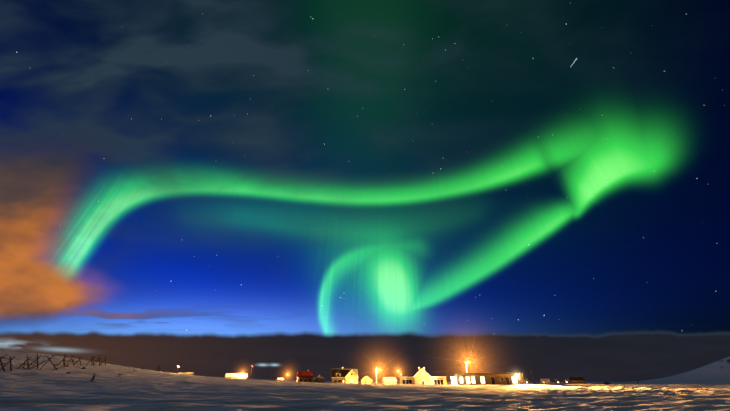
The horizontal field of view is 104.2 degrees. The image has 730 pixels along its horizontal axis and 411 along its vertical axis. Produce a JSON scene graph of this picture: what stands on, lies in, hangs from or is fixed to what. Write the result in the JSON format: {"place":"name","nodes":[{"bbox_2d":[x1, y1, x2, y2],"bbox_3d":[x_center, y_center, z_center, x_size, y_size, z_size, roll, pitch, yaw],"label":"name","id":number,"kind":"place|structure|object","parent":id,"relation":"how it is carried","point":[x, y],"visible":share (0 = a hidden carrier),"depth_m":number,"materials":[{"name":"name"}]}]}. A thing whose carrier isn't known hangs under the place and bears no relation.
{"place":"outdoors","nodes":[
{"label":"outdoors","id":0,"kind":"place"},
{"bbox_2d":[0,348,729,410],"bbox_3d":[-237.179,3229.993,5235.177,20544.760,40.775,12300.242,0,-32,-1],"label":"ground snow","id":1,"kind":"structure","parent":0,"point":[45,387],"depth_m":30.71,"materials":[{"name":"white snow"}]},
{"bbox_2d":[0,354,41,370],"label":"fence","id":2,"kind":"object","parent":1,"relation":"on","point":[24,364],"visible":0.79,"depth_m":59.05,"materials":[{"name":"brown wood"}]},
{"bbox_2d":[33,354,68,369],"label":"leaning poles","id":3,"kind":"object","parent":1,"relation":"on","point":[48,359],"visible":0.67,"depth_m":64.64,"materials":[{"name":"brown wood"}]},
{"bbox_2d":[59,354,107,365],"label":"fence","id":4,"kind":"object","parent":1,"relation":"on","point":[71,357],"visible":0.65,"depth_m":86.52,"materials":[{"name":"brown wood"}]},
{"bbox_2d":[176,366,193,374],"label":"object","id":5,"kind":"object","parent":1,"relation":"on","point":[186,373],"visible":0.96,"depth_m":114.06,"materials":[{"name":"white"}]},
{"bbox_2d":[225,373,247,378],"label":"building","id":6,"kind":"structure","parent":1,"relation":"on","point":[236,375],"depth_m":160.35,"materials":[{"name":"white"}]},
{"bbox_2d":[296,370,313,382],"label":"house","id":7,"kind":"structure","parent":1,"relation":"on","point":[305,376],"depth_m":156.91,"materials":[{"name":"red"}]},
{"bbox_2d":[313,375,324,382],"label":"house annex","id":8,"kind":"object","parent":1,"relation":"on","point":[319,379],"visible":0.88,"depth_m":153.72,"materials":[{"name":"brown"}]},
{"bbox_2d":[331,367,358,383],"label":"house","id":9,"kind":"structure","parent":1,"relation":"on","point":[342,375],"depth_m":143.42,"materials":[{"name":"white"}]},
{"bbox_2d":[361,376,372,383],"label":"house","id":10,"kind":"structure","parent":1,"relation":"on","point":[366,380],"depth_m":169.87,"materials":[{"name":"white"}]},
{"bbox_2d":[382,377,396,383],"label":"building","id":11,"kind":"structure","parent":1,"relation":"on","point":[389,380],"depth_m":170.12,"materials":[{"name":"white"}]},
{"bbox_2d":[266,370,533,382],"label":"village","id":12,"kind":"object","parent":1,"relation":"on","point":[402,372],"visible":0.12,"depth_m":174.58,"materials":[{"name":"brown wood"}]},
{"bbox_2d":[399,368,446,384],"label":"building","id":13,"kind":"structure","parent":1,"relation":"on","point":[422,376],"depth_m":124.29,"materials":[{"name":"white"}]},
{"bbox_2d":[451,373,524,384],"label":"building","id":14,"kind":"structure","parent":1,"relation":"on","point":[489,378],"depth_m":109.21,"materials":[{"name":"white"}]},
{"bbox_2d":[457,381,589,384],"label":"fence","id":15,"kind":"object","parent":1,"relation":"on","point":[531,384],"visible":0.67,"depth_m":108.61,"materials":[{"name":"brown wood"}]},
{"bbox_2d":[540,379,549,383],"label":"cabin","id":16,"kind":"object","parent":1,"relation":"on","point":[544,380],"visible":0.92,"depth_m":261.23,"materials":[{"name":"white"}]},
{"bbox_2d":[569,377,585,383],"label":"building","id":17,"kind":"structure","parent":1,"relation":"on","point":[578,380],"depth_m":240.76,"materials":[{"name":"brown wood"}]},
{"bbox_2d":[0,0,729,381],"bbox_3d":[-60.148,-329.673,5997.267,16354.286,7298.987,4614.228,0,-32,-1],"label":"cloud","id":18,"kind":"structure","parent":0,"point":[46,160],"depth_m":5950.88,"materials":[{"name":"grey"}]},
{"bbox_2d":[0,0,729,335],"label":"sky","id":19,"kind":"structure","parent":0,"point":[478,179],"materials":[{"name":"blue"}]}
]}

